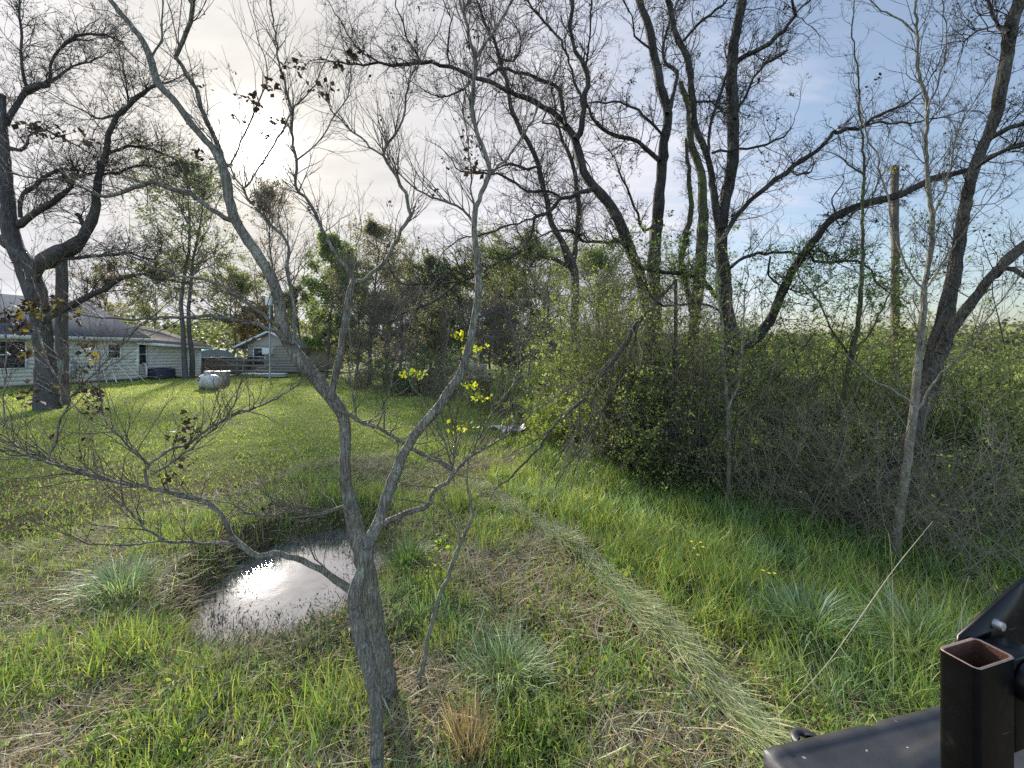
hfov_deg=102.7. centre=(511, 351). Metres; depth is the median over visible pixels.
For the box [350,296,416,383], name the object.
bare tree
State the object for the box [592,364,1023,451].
meadow grass
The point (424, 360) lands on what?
distant bush
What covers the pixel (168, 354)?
house
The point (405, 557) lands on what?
grass clump
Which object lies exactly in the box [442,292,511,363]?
bare tree
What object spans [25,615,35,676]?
straw stalk
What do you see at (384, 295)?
bare tree
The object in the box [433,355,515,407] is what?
distant bush
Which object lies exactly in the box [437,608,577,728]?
grass clump
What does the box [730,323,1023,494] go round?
shrub
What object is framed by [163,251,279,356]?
leafy tree
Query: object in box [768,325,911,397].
distant bush
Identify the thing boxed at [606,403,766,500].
shrub
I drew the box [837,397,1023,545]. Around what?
shrub
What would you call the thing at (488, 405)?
distant bush
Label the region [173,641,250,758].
fallen stick
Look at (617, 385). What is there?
shrub
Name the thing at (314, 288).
leafy tree
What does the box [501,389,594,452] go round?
leafy bush
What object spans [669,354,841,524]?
bare shrub
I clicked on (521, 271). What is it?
leafy tree
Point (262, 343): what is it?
house
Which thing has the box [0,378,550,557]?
lawn grass
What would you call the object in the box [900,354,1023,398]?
distant bush
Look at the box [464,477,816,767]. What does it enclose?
flattened grass
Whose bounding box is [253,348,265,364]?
window
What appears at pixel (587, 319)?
sapling
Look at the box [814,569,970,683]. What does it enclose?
grass clump
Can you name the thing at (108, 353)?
window
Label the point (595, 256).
leafy tree
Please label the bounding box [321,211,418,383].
dark tree
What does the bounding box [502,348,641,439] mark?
leafy bush
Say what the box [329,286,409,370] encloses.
distant tree
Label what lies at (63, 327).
utility pole
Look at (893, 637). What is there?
straw stalk
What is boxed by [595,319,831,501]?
shrub
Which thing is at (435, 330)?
distant tree
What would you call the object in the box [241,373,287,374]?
plank
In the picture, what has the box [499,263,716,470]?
shrub
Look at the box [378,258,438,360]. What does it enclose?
distant tree
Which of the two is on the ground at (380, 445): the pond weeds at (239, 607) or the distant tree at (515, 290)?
the distant tree at (515, 290)
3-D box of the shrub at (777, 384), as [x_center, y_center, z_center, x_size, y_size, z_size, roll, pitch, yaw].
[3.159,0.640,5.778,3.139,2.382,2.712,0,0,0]
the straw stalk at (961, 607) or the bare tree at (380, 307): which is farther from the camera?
the bare tree at (380, 307)
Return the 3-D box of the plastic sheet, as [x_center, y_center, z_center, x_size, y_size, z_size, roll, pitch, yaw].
[-0.102,1.543,8.200,0.720,0.179,0.500,0,0,0]
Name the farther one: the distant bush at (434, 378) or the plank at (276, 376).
the plank at (276, 376)
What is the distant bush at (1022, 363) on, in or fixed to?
on the ground at (380, 445)
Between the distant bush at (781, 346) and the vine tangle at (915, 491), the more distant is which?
the distant bush at (781, 346)
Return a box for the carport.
[201,350,233,356]
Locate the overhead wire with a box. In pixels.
[295,280,634,295]
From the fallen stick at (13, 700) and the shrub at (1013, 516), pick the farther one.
the shrub at (1013, 516)
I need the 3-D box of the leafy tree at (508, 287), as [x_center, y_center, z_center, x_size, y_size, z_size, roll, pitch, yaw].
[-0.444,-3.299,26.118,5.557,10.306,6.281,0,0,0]
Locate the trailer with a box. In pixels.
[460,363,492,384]
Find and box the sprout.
[415,533,454,592]
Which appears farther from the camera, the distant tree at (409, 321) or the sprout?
the distant tree at (409, 321)
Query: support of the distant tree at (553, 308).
on the ground at (380, 445)
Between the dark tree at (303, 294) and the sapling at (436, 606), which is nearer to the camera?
the sapling at (436, 606)
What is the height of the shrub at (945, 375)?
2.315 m
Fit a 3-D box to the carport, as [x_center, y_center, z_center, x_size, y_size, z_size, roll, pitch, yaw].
[-26.210,0.806,35.535,1.945,1.899,3.046,0,0,30]
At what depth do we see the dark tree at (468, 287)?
33.60 m
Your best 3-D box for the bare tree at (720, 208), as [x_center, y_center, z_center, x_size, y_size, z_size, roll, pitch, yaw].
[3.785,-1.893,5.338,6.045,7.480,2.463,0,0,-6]
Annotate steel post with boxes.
[940,575,1023,767]
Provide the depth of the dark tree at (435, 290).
30.34 m
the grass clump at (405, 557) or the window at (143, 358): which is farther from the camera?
the window at (143, 358)
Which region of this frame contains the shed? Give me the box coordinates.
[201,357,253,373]
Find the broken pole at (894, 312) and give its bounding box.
[882,163,912,400]
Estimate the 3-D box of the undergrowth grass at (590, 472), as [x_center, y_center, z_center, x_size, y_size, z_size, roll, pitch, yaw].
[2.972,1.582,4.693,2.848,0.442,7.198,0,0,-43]
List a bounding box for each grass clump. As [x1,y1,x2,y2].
[36,541,181,627]
[375,527,446,574]
[427,670,509,767]
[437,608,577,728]
[732,570,924,667]
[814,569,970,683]
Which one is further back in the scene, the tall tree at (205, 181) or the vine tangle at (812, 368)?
the tall tree at (205, 181)
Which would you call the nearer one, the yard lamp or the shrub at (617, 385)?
the shrub at (617, 385)
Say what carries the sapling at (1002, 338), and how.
on the ground at (380, 445)
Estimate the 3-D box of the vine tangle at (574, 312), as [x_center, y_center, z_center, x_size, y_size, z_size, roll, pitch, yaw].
[1.530,-0.153,6.111,3.878,3.764,3.902,0,0,-34]
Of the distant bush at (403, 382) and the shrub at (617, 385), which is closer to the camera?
the shrub at (617, 385)
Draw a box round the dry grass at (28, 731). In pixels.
[0,429,1023,767]
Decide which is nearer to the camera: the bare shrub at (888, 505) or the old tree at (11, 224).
the bare shrub at (888, 505)
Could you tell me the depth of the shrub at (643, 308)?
5.81 m
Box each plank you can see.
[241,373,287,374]
[261,375,288,376]
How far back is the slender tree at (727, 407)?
4.43 m
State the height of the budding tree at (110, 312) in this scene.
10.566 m
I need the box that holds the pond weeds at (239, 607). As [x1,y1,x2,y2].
[175,515,389,646]
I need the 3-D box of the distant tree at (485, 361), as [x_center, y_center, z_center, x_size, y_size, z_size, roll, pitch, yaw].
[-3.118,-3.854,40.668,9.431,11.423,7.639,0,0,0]
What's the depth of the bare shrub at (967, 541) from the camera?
3.07 m
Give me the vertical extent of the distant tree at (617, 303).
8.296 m
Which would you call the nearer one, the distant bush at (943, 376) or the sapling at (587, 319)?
the sapling at (587, 319)
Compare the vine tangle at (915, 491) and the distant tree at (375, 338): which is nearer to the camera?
the vine tangle at (915, 491)
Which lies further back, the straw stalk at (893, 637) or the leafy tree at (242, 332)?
the leafy tree at (242, 332)
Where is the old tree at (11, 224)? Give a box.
[0,0,217,410]
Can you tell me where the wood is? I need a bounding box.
[99,298,1023,362]
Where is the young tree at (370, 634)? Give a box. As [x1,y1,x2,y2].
[0,0,620,767]
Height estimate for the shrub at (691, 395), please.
3.141 m
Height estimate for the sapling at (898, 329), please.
3.570 m
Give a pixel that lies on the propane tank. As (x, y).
(200, 379)
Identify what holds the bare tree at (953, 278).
on the ground at (380, 445)
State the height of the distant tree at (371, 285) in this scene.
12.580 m
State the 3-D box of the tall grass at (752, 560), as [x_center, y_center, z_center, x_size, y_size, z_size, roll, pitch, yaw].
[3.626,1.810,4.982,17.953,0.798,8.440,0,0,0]
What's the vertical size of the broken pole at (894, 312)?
7.329 m
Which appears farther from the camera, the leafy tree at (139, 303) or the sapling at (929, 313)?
the leafy tree at (139, 303)
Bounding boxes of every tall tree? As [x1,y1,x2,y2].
[90,152,253,378]
[122,132,234,379]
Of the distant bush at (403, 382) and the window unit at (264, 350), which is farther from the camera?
the window unit at (264, 350)
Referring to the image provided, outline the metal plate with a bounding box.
[764,706,1023,767]
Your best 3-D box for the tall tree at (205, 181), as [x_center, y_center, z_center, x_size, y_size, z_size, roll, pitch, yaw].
[-19.754,-5.048,24.747,6.453,13.886,7.374,0,0,0]
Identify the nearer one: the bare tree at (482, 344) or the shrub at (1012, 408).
the shrub at (1012, 408)
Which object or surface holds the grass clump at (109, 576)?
on the ground at (380, 445)
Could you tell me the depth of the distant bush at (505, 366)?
12.27 m
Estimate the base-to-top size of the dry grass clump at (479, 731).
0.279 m
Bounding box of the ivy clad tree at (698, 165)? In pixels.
[664,74,708,422]
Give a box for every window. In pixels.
[0,340,27,369]
[106,343,121,358]
[139,345,147,364]
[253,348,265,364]
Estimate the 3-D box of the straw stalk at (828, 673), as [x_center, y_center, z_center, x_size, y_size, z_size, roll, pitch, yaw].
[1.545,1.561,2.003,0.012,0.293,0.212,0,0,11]
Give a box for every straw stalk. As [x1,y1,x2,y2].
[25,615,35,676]
[768,521,932,725]
[770,604,839,722]
[816,628,838,713]
[888,532,893,708]
[961,577,968,628]
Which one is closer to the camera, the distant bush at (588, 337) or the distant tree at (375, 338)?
the distant bush at (588, 337)
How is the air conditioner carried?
on the ground at (380, 445)
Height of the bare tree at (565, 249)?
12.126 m
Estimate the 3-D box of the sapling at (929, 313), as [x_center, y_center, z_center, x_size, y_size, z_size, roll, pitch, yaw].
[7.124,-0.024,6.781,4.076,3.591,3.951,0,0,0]
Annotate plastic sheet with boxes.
[488,423,524,432]
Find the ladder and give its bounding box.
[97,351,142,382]
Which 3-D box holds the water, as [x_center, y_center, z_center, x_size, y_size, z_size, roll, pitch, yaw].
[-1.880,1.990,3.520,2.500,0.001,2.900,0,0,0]
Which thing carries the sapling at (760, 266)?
on the ground at (380, 445)
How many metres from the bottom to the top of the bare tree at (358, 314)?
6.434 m
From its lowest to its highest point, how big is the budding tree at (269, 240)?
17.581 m
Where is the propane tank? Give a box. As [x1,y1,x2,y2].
[196,371,221,390]
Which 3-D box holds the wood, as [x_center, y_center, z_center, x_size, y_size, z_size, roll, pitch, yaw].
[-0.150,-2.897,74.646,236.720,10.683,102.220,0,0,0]
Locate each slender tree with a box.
[700,221,770,497]
[768,0,918,505]
[818,0,1023,558]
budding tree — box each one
[46,261,143,326]
[214,174,330,327]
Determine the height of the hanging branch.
2.929 m
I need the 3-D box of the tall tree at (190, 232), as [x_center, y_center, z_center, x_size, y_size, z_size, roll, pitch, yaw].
[-20.371,-5.542,25.294,6.342,14.866,6.046,0,0,0]
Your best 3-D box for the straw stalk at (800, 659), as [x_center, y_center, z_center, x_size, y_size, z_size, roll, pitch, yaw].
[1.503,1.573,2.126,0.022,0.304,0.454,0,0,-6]
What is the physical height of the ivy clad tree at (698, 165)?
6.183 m
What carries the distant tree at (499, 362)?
on the ground at (380, 445)
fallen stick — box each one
[0,635,81,719]
[103,599,140,643]
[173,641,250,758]
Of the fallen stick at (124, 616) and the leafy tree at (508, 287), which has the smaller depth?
the fallen stick at (124, 616)
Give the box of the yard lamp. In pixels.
[265,296,271,380]
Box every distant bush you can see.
[330,355,406,391]
[360,348,434,397]
[374,334,471,392]
[404,351,487,400]
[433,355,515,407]
[457,362,548,415]
[503,337,594,407]
[544,307,634,402]
[714,330,832,405]
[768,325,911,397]
[840,345,984,390]
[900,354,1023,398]
[974,360,1023,398]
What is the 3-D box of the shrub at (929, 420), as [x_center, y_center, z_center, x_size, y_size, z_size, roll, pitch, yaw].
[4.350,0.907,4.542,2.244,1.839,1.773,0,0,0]
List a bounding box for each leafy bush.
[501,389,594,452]
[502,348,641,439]
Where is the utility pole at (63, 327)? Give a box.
[51,260,68,405]
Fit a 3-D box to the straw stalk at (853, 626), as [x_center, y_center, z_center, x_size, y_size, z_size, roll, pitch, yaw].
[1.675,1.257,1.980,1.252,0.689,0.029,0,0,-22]
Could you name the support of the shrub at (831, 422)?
on the ground at (380, 445)
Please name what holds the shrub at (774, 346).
on the ground at (380, 445)
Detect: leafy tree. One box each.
[89,243,208,327]
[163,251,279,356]
[215,300,287,353]
[294,226,375,377]
[463,218,543,378]
[495,227,579,379]
[546,219,641,341]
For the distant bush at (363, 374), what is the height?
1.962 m
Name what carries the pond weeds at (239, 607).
in the water
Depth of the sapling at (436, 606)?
2.18 m
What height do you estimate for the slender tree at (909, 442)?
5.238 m
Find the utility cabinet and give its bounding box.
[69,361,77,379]
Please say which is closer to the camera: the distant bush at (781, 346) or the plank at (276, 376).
the distant bush at (781, 346)
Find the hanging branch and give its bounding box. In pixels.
[483,279,677,524]
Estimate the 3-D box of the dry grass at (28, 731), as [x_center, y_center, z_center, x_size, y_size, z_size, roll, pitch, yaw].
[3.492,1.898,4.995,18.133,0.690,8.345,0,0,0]
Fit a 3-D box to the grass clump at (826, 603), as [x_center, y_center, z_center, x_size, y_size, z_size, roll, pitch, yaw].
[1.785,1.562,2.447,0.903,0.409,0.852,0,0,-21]
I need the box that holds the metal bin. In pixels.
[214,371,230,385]
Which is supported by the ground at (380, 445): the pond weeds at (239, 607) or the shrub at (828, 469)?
the shrub at (828, 469)
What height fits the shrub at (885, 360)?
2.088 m
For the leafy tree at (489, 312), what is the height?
5.525 m
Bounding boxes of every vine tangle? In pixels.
[506,186,757,464]
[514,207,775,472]
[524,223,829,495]
[701,261,1002,483]
[778,341,1023,566]
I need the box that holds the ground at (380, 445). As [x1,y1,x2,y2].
[0,353,1023,767]
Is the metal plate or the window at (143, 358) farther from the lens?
the window at (143, 358)
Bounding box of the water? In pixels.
[187,529,387,644]
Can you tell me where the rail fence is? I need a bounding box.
[205,358,300,375]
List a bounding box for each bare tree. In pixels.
[281,0,665,442]
[312,278,408,379]
[322,0,611,365]
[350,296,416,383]
[362,275,436,380]
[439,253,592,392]
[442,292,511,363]
[556,0,703,440]
[587,0,1023,477]
[836,0,1023,538]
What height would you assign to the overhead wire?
1.538 m
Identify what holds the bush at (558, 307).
on the ground at (380, 445)
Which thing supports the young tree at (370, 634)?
on the ground at (380, 445)
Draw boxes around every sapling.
[415,434,486,692]
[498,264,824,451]
[507,252,699,416]
[523,221,781,449]
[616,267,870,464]
[745,199,999,470]
[778,247,1023,433]
[856,234,1023,456]
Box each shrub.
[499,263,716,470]
[519,253,760,480]
[532,218,850,483]
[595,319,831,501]
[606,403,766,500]
[664,315,905,476]
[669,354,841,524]
[690,343,908,509]
[721,391,1023,583]
[723,358,961,542]
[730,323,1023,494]
[746,327,1023,485]
[762,393,1023,608]
[769,355,1023,505]
[801,328,1023,503]
[809,374,1023,602]
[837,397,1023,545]
[846,336,1023,513]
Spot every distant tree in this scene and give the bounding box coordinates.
[297,253,372,368]
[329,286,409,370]
[336,253,433,368]
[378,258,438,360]
[404,292,479,375]
[421,262,487,358]
[455,269,518,368]
[469,262,551,366]
[469,291,556,379]
[511,255,605,364]
[585,276,673,349]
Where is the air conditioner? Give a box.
[142,363,175,378]
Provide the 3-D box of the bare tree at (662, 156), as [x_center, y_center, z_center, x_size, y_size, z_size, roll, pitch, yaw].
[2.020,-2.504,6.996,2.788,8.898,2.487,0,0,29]
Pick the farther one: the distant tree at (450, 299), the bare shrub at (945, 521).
the distant tree at (450, 299)
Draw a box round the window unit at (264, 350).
[262,348,273,353]
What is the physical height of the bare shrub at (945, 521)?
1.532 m
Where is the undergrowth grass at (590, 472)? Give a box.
[520,438,1023,591]
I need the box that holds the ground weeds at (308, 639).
[0,455,1023,767]
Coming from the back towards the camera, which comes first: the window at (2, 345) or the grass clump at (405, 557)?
the window at (2, 345)
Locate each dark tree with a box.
[266,283,326,355]
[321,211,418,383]
[399,247,471,369]
[431,261,497,348]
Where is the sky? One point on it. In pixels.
(217, 33)
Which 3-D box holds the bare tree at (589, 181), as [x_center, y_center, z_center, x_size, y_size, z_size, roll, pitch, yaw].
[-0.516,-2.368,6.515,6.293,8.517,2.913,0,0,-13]
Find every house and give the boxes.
[0,294,211,388]
[233,331,336,370]
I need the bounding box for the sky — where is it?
[0,0,1023,352]
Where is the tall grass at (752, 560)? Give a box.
[0,422,1023,767]
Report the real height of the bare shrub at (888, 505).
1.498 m
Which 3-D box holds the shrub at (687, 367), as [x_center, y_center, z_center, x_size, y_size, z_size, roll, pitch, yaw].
[2.207,0.052,5.778,3.744,3.485,3.493,0,0,0]
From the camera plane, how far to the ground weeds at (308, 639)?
2.28 m
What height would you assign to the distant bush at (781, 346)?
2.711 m

